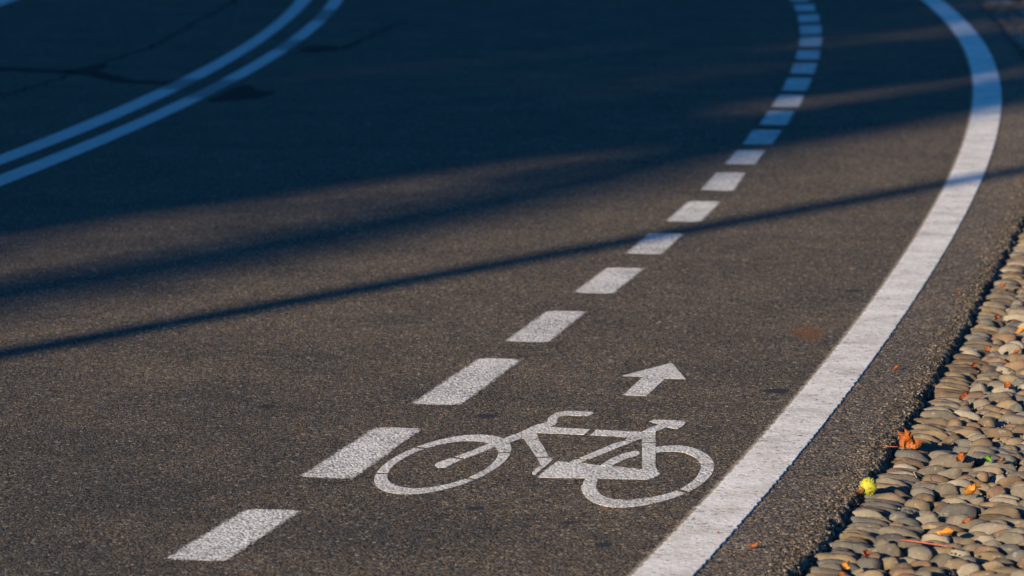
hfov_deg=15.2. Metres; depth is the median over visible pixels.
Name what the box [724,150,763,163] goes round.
lane dash
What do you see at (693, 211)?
lane dash
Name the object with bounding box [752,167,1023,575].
asphalt crumbs
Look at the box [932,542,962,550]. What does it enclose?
cobble
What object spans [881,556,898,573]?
cobble
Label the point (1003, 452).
cobble
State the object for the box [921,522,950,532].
cobble
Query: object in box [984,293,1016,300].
cobble
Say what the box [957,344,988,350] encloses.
cobble
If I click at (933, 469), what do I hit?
cobble
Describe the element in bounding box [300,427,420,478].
lane dash
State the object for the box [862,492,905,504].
cobble
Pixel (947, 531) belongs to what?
leaf scrap
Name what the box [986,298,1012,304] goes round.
cobble
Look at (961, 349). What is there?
cobble
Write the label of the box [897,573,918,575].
cobble
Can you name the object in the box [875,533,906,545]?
cobble
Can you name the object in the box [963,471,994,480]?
cobble
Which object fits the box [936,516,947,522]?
cobble
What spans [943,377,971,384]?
cobble
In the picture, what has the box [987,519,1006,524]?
cobble
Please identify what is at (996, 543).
cobble
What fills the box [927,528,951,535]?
cobble
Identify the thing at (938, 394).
cobble
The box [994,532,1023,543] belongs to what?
cobble
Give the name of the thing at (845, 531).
cobble
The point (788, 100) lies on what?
lane dash
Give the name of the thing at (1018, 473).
cobble
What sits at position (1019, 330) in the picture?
leaf scrap
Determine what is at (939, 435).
cobble
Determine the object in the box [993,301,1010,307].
cobble
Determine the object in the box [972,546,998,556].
cobble
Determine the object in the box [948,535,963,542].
cobble
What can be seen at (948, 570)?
cobble
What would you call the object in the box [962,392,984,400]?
cobble
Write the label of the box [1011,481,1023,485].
cobble
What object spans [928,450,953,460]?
cobble
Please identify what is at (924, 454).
cobble
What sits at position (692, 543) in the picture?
edge line
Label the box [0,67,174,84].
road crack
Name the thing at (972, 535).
cobble
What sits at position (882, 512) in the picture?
cobble
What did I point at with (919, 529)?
cobble
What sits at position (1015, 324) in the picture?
cobble
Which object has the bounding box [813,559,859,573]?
cobble
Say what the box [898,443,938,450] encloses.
cobble
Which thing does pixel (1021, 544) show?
cobble
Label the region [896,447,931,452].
cobble
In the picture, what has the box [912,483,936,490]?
cobble
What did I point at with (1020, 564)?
cobble
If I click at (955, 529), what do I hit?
cobble
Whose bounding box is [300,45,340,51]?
road tar patch
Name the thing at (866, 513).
cobble
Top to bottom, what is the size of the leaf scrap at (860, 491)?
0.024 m
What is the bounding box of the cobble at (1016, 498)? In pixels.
[985,494,1019,501]
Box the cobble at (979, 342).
[960,340,992,346]
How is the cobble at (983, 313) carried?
on the ground
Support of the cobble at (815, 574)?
on the ground
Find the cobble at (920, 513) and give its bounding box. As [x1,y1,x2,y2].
[914,509,937,516]
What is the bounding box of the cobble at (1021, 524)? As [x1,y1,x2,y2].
[1013,522,1023,527]
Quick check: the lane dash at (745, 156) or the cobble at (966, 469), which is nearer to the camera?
the cobble at (966, 469)
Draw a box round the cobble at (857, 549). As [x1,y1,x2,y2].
[827,541,869,558]
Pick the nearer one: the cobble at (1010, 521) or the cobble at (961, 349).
the cobble at (1010, 521)
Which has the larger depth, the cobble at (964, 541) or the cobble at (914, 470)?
the cobble at (914, 470)
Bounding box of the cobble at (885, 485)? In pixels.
[876,483,908,494]
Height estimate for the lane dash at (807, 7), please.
0.001 m
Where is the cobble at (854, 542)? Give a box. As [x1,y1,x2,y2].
[833,540,872,547]
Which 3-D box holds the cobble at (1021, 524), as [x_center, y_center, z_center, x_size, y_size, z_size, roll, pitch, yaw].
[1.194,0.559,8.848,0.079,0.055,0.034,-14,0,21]
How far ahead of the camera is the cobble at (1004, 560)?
8.43 m
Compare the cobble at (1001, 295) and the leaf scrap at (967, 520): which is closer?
the leaf scrap at (967, 520)
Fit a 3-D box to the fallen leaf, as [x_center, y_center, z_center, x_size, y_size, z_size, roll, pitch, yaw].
[0.983,0.379,9.669,0.105,0.049,0.047,0,8,0]
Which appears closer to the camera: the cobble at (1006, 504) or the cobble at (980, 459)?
the cobble at (1006, 504)
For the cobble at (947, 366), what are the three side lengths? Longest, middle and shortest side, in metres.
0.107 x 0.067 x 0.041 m
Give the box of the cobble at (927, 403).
[925,399,958,406]
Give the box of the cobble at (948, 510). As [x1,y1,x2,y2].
[938,503,977,517]
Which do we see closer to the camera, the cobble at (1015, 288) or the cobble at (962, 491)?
the cobble at (962, 491)
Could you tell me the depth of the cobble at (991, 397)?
10.49 m
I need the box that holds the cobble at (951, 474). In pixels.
[937,468,961,480]
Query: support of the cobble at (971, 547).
on the ground
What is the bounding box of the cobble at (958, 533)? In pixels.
[954,532,968,536]
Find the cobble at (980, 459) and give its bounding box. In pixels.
[971,451,1000,466]
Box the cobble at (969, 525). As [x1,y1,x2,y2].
[958,519,987,531]
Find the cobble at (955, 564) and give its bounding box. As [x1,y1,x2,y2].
[943,558,969,571]
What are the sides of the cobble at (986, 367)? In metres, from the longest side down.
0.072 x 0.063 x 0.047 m
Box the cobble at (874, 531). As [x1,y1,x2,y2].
[844,526,879,536]
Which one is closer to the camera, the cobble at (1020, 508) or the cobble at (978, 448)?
the cobble at (1020, 508)
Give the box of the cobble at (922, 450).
[893,448,928,456]
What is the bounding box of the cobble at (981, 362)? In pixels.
[950,358,987,365]
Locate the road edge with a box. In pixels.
[694,0,1023,575]
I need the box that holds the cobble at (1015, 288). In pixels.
[993,286,1019,292]
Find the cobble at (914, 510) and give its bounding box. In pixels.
[900,506,918,512]
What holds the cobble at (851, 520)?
on the ground
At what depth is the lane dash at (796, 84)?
19.64 m
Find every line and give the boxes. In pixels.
[0,0,14,5]
[0,0,310,164]
[0,0,342,185]
[624,0,1001,575]
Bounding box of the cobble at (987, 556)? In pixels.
[976,551,1005,561]
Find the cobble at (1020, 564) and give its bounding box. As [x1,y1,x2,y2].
[1017,556,1023,568]
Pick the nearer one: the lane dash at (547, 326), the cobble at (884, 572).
the cobble at (884, 572)
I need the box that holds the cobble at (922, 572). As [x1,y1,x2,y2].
[914,569,931,575]
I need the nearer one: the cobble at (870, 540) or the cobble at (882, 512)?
the cobble at (870, 540)
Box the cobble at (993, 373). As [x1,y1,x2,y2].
[976,371,1001,378]
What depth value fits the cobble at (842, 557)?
8.45 m
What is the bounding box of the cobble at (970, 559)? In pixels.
[960,556,977,563]
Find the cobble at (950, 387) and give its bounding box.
[932,386,964,391]
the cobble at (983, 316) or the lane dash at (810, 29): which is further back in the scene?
the lane dash at (810, 29)
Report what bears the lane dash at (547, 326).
on the road
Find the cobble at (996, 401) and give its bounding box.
[991,397,1012,404]
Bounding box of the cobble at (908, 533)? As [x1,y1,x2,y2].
[878,526,920,538]
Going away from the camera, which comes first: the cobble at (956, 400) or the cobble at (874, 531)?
the cobble at (874, 531)
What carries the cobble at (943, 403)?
on the ground
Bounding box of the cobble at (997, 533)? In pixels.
[991,529,1008,537]
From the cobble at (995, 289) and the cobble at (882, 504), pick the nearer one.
the cobble at (882, 504)
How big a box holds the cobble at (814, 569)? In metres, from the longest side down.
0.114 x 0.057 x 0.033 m
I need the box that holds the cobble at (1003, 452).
[996,450,1012,454]
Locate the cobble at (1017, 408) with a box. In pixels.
[1008,403,1023,412]
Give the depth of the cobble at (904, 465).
9.52 m
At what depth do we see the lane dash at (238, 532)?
8.60 m
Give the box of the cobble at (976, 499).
[956,494,983,504]
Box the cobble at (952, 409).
[939,405,957,411]
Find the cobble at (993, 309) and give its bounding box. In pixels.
[977,306,1006,315]
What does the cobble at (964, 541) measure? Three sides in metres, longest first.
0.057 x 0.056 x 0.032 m
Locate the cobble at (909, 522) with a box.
[894,518,920,526]
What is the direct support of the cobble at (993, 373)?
on the ground
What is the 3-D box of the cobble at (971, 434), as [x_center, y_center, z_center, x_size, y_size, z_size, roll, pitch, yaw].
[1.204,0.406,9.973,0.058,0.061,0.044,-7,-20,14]
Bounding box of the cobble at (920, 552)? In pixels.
[905,545,933,560]
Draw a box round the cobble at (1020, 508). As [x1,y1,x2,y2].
[1008,505,1023,518]
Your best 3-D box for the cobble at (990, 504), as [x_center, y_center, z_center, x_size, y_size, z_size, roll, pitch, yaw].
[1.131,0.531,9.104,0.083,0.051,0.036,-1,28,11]
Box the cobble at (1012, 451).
[998,448,1018,452]
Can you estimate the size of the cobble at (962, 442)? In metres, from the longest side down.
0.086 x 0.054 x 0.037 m
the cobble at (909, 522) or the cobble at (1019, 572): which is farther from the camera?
the cobble at (909, 522)
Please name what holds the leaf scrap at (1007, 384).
on the cobbled verge
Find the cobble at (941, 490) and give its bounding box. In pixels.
[933,483,958,501]
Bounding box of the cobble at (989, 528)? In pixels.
[968,522,1013,534]
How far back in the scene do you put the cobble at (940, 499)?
9.19 m
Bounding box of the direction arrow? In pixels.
[623,363,684,395]
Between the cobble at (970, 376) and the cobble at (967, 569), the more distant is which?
the cobble at (970, 376)
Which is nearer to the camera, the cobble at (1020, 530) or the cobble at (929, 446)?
the cobble at (1020, 530)
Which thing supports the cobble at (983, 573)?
on the ground
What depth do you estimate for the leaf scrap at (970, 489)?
9.09 m
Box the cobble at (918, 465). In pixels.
[887,459,924,469]
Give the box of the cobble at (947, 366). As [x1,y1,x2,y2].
[944,363,971,369]
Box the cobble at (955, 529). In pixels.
[936,525,964,535]
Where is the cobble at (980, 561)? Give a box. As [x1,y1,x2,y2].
[975,557,987,564]
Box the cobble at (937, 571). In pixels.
[918,566,945,575]
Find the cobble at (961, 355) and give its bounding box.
[951,353,980,360]
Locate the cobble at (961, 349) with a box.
[958,346,980,353]
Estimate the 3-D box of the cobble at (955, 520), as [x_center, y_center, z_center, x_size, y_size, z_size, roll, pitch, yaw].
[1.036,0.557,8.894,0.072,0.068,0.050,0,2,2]
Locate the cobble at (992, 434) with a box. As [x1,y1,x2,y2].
[986,428,1014,440]
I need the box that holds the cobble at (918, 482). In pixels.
[911,481,933,488]
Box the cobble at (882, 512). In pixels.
[856,506,889,519]
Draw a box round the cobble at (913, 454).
[895,449,929,463]
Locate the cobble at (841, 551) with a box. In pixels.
[830,549,858,559]
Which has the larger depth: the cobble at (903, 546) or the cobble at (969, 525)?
the cobble at (969, 525)
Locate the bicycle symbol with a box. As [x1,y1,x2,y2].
[374,411,713,506]
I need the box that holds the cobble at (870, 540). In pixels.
[835,532,876,545]
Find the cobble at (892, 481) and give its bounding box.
[874,477,910,493]
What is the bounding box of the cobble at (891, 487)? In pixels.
[878,486,902,491]
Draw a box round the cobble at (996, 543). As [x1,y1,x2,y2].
[982,540,1001,546]
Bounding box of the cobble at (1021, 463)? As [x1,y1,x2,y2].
[1018,458,1023,467]
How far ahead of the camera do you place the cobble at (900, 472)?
9.41 m
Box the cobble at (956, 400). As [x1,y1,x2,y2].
[934,397,961,403]
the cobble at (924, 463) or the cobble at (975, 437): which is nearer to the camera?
the cobble at (924, 463)
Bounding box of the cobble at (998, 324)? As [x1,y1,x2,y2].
[973,319,1003,327]
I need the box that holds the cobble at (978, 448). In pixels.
[966,445,995,455]
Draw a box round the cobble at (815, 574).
[806,573,837,575]
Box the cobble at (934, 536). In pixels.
[922,533,950,542]
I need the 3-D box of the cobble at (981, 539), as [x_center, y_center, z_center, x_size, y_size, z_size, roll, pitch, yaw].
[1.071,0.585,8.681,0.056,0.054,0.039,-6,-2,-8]
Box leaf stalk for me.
[900,539,952,548]
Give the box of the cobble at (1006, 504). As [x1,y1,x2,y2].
[993,503,1012,506]
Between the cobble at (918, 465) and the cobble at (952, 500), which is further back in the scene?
the cobble at (918, 465)
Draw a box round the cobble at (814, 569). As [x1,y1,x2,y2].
[804,566,849,575]
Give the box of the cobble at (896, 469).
[885,468,921,478]
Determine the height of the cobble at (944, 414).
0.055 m
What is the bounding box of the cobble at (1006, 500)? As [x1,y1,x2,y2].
[990,497,1017,504]
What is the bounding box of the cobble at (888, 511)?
[862,505,895,514]
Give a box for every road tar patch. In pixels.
[74,70,106,75]
[206,85,276,100]
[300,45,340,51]
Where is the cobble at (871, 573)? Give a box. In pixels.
[856,570,883,575]
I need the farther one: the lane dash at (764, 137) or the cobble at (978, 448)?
the lane dash at (764, 137)
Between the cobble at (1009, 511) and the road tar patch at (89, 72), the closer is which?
the cobble at (1009, 511)
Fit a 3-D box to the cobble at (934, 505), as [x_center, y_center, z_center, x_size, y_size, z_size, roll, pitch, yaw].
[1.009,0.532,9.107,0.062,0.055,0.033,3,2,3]
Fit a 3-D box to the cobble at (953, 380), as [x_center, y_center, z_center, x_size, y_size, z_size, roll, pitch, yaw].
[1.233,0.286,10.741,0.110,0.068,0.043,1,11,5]
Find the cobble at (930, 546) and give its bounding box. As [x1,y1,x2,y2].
[922,540,943,549]
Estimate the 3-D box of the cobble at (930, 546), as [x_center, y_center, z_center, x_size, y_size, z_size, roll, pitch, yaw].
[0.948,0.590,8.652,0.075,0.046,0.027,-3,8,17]
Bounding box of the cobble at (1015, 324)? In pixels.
[1009,322,1023,326]
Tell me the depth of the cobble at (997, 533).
8.74 m
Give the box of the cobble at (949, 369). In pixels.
[946,367,979,373]
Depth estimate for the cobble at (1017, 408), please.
10.34 m
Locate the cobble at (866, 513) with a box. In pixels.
[851,509,887,519]
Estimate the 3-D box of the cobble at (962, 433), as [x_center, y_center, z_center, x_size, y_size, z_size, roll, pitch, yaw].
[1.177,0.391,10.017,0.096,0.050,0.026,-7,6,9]
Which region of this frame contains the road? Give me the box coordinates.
[0,0,1000,575]
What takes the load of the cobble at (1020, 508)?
on the ground
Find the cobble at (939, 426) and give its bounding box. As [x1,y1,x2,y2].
[928,424,945,428]
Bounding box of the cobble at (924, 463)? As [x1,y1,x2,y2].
[889,457,928,466]
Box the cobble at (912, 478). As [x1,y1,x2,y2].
[876,473,919,482]
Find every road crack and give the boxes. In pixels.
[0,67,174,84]
[0,74,73,95]
[66,64,107,71]
[101,0,235,63]
[329,21,406,50]
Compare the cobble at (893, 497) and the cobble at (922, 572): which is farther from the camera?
the cobble at (893, 497)
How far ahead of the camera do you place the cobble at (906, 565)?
8.36 m
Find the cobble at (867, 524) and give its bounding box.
[846,522,881,528]
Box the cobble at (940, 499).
[937,494,957,501]
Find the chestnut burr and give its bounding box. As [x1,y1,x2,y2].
[859,477,877,495]
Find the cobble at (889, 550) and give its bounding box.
[870,543,900,558]
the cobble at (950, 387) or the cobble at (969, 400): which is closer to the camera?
the cobble at (969, 400)
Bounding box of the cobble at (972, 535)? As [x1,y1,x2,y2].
[960,531,985,539]
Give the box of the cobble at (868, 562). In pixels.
[856,556,881,569]
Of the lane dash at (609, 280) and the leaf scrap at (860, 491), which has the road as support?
the lane dash at (609, 280)
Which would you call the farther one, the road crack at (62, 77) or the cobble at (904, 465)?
the road crack at (62, 77)
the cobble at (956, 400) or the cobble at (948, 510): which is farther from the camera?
the cobble at (956, 400)
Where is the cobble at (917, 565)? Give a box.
[910,560,932,569]
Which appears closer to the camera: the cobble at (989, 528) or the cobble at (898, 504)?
the cobble at (989, 528)
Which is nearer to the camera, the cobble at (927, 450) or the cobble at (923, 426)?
the cobble at (927, 450)
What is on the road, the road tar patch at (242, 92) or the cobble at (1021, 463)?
the road tar patch at (242, 92)
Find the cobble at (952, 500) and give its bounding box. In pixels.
[942,498,966,503]
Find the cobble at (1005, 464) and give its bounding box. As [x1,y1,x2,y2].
[984,459,1016,470]
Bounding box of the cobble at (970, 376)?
[942,371,974,381]
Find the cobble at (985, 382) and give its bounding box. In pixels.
[975,380,991,386]
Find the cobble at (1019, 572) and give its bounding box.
[1010,569,1023,575]
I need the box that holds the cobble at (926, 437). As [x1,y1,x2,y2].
[912,433,940,443]
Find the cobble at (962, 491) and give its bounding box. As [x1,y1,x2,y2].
[958,488,980,494]
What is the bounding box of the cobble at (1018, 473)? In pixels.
[1005,471,1023,478]
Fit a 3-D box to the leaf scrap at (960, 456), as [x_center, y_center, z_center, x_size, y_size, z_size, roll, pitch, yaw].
[1.114,0.418,9.512,0.027,0.028,0.020,3,9,21]
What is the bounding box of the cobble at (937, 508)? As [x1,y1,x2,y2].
[933,505,943,512]
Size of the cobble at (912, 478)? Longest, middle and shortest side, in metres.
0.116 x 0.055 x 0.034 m
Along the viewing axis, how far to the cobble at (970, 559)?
8.45 m
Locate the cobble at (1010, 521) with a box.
[992,516,1023,526]
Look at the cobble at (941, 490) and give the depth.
9.22 m
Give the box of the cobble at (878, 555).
[861,552,883,560]
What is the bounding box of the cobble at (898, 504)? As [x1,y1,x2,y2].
[861,498,905,507]
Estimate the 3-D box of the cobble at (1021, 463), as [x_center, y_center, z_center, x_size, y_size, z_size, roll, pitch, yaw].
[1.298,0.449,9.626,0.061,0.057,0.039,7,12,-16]
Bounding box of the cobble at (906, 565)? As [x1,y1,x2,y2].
[888,562,912,575]
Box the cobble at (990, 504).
[978,502,1003,506]
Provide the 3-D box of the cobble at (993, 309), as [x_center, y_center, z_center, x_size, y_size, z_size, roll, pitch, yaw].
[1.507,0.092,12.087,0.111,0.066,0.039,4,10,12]
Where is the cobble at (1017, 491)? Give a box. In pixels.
[1011,486,1023,499]
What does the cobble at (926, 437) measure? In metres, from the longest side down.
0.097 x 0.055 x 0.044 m
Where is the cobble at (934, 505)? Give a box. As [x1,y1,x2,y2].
[930,501,946,510]
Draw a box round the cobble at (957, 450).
[953,447,968,454]
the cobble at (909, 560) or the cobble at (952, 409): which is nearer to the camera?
the cobble at (909, 560)
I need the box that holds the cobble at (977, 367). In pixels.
[951,361,980,370]
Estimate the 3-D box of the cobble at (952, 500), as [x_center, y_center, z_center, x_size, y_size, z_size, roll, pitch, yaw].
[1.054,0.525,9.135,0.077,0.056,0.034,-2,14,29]
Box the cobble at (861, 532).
[849,530,871,535]
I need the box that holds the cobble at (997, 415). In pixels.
[982,412,1001,421]
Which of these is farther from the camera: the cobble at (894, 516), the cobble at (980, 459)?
the cobble at (980, 459)
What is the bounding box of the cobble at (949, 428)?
[943,426,961,430]
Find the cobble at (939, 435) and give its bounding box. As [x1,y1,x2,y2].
[911,430,947,441]
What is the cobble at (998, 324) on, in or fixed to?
on the ground
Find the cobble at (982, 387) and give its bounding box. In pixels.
[969,383,988,391]
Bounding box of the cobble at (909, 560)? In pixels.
[898,557,917,563]
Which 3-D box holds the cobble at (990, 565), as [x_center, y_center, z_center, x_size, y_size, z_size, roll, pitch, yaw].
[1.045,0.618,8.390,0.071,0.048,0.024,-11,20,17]
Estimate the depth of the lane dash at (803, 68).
20.58 m
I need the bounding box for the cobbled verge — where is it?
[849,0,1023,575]
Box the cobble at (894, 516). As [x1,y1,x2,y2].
[889,511,908,522]
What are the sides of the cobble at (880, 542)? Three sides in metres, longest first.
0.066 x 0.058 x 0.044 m
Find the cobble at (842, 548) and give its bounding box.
[832,547,848,550]
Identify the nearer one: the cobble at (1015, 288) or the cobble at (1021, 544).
the cobble at (1021, 544)
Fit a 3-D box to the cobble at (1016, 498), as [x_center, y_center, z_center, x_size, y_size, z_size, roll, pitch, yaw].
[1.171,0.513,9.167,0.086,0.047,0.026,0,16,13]
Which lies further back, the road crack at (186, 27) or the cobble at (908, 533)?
the road crack at (186, 27)
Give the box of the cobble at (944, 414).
[920,409,957,420]
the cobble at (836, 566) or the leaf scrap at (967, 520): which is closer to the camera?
the cobble at (836, 566)
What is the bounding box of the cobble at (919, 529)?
[901,526,925,534]
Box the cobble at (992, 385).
[987,380,1003,391]
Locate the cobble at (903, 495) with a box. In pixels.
[873,488,910,499]
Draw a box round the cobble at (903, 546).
[898,538,922,555]
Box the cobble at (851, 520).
[845,516,889,525]
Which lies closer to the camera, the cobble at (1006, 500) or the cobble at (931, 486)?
the cobble at (1006, 500)
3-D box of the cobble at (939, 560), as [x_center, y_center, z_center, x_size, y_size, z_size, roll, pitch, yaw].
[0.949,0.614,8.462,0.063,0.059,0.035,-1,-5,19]
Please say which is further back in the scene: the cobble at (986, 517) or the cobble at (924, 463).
the cobble at (924, 463)
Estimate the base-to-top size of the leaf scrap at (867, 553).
0.019 m
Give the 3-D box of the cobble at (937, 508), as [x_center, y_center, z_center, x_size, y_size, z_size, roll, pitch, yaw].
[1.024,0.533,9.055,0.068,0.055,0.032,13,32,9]
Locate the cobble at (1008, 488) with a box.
[1003,486,1012,494]
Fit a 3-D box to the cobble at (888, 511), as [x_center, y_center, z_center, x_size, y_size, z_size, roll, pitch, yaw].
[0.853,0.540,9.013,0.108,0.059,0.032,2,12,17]
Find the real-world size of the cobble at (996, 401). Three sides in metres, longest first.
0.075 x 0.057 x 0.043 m
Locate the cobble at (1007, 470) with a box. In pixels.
[1001,468,1013,475]
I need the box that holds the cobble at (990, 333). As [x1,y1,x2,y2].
[969,331,996,337]
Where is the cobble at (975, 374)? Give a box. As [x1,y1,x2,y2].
[953,369,978,377]
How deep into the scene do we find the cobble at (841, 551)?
8.49 m
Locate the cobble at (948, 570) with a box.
[940,567,956,575]
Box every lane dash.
[164,509,300,561]
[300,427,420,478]
[413,358,519,404]
[506,310,583,341]
[576,267,644,293]
[627,233,683,253]
[666,201,721,221]
[702,172,744,190]
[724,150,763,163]
[742,130,781,144]
[760,111,794,124]
[772,95,803,106]
[781,78,810,90]
[790,63,816,73]
[794,4,815,10]
[795,50,820,59]
[797,14,819,21]
[798,25,821,33]
[798,37,822,46]
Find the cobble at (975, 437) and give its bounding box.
[968,434,986,440]
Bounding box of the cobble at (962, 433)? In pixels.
[951,428,980,438]
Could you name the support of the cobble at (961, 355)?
on the ground
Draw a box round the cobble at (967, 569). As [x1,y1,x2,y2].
[956,563,980,575]
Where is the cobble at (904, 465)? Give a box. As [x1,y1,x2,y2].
[891,463,917,469]
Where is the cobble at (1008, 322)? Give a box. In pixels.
[1003,319,1020,325]
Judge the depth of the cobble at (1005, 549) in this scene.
8.56 m
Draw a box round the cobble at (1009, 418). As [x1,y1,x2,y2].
[998,413,1023,424]
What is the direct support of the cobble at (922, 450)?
on the ground
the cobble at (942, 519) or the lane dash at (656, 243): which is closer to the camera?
the cobble at (942, 519)
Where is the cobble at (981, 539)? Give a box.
[974,534,994,543]
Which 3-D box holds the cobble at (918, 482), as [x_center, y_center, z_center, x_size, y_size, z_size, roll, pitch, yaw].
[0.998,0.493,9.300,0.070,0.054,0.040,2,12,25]
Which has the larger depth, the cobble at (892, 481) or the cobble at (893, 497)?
the cobble at (892, 481)
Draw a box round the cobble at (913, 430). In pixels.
[909,429,927,432]
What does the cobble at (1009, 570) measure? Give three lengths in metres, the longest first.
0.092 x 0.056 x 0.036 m
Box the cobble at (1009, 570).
[993,567,1018,573]
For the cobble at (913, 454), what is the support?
on the ground
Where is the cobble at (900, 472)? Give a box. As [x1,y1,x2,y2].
[890,470,921,480]
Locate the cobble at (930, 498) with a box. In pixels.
[912,493,934,502]
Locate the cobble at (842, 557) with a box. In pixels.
[814,553,857,564]
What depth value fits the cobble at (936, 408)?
10.33 m
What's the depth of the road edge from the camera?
10.67 m
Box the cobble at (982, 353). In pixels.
[959,350,990,356]
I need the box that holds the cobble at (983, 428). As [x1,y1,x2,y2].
[979,426,994,430]
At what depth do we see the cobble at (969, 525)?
8.84 m
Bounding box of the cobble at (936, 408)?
[923,406,952,412]
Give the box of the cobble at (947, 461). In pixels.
[929,454,974,468]
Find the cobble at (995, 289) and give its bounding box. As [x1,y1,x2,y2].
[987,288,1015,292]
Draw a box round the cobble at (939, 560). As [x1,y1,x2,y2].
[930,553,953,566]
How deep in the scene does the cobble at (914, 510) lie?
9.04 m
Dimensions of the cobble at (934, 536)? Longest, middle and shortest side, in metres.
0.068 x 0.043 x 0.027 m
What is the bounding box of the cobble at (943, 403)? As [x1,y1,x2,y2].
[926,401,960,408]
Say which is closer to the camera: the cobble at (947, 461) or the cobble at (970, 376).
the cobble at (947, 461)
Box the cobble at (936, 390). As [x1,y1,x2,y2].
[931,388,967,396]
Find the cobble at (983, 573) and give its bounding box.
[969,570,995,575]
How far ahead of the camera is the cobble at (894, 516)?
8.92 m
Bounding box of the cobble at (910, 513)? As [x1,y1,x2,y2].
[901,510,914,517]
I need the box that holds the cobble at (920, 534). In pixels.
[906,528,923,539]
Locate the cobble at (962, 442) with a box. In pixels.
[950,439,972,446]
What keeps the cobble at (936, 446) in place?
on the ground
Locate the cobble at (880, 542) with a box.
[872,538,889,547]
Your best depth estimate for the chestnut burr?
9.11 m
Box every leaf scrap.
[749,541,759,548]
[841,560,849,568]
[856,487,864,493]
[863,550,870,557]
[935,527,953,534]
[956,452,967,461]
[959,391,968,399]
[962,517,972,523]
[965,483,980,494]
[985,455,991,461]
[1004,382,1010,387]
[1015,327,1023,333]
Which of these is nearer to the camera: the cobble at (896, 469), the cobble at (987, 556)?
the cobble at (987, 556)
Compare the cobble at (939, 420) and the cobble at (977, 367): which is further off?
the cobble at (977, 367)
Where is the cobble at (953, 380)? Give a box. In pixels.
[936,378,970,387]
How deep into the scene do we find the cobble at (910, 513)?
8.98 m
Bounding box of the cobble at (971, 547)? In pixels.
[962,543,984,555]
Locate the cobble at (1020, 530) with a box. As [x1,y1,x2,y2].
[1006,527,1023,533]
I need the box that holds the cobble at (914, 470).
[900,468,917,472]
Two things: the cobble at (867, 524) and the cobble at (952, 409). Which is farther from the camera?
the cobble at (952, 409)
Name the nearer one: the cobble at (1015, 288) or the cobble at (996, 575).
the cobble at (996, 575)
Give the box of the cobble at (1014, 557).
[1005,550,1023,567]
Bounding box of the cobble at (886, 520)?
[867,517,890,523]
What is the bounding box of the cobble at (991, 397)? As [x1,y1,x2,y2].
[982,392,1011,401]
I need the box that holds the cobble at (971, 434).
[966,432,981,439]
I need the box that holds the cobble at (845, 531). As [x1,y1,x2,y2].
[837,529,874,536]
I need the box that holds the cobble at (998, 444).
[993,441,1004,447]
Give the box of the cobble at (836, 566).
[820,563,842,570]
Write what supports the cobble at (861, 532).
on the ground
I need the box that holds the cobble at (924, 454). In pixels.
[894,449,928,458]
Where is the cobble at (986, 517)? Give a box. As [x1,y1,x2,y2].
[978,514,1006,520]
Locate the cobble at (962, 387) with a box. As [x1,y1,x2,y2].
[934,382,969,391]
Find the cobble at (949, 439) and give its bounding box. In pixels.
[942,434,960,442]
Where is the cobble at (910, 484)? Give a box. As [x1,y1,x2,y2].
[896,479,914,487]
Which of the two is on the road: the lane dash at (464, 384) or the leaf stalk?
the lane dash at (464, 384)
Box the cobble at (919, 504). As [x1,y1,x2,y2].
[904,498,930,510]
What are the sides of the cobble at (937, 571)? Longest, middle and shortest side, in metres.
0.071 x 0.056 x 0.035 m
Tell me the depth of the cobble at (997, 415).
10.26 m
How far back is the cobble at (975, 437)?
9.90 m
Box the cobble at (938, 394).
[930,391,961,399]
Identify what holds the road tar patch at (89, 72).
on the road
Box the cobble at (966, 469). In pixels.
[948,467,971,474]
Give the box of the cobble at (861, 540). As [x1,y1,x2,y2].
[845,536,868,544]
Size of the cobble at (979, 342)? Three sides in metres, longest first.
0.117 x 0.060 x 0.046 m
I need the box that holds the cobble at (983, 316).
[973,315,1002,320]
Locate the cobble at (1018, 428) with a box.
[1011,424,1023,432]
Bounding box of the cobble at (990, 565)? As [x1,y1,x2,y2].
[980,560,1004,570]
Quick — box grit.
[852,335,1023,575]
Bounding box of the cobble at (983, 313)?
[976,311,1003,316]
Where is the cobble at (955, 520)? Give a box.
[945,514,968,526]
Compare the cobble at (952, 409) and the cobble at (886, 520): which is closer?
the cobble at (886, 520)
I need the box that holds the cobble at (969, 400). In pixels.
[967,398,978,404]
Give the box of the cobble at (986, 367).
[979,364,996,371]
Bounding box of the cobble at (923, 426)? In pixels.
[908,424,944,431]
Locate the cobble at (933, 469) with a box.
[917,465,945,476]
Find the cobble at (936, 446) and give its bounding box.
[922,440,941,449]
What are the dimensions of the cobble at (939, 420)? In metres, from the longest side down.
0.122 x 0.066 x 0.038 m
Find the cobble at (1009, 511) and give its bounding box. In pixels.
[981,505,1021,518]
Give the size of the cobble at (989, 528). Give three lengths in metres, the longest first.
0.112 x 0.058 x 0.043 m
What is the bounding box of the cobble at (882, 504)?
[859,501,899,510]
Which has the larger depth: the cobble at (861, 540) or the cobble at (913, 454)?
the cobble at (913, 454)
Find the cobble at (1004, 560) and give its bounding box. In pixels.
[992,557,1014,566]
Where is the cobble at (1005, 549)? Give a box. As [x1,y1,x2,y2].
[998,544,1020,554]
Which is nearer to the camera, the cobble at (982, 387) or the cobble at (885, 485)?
the cobble at (885, 485)
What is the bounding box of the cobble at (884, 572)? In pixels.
[868,568,887,575]
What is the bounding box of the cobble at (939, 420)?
[912,417,947,425]
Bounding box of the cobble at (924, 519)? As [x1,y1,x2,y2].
[915,514,938,525]
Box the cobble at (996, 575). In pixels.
[985,574,1007,575]
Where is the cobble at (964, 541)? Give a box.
[957,538,975,545]
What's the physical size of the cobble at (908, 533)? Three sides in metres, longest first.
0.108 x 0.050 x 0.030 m
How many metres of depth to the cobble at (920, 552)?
8.54 m
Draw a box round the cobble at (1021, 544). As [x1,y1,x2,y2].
[1018,541,1023,549]
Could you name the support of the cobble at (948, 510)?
on the ground

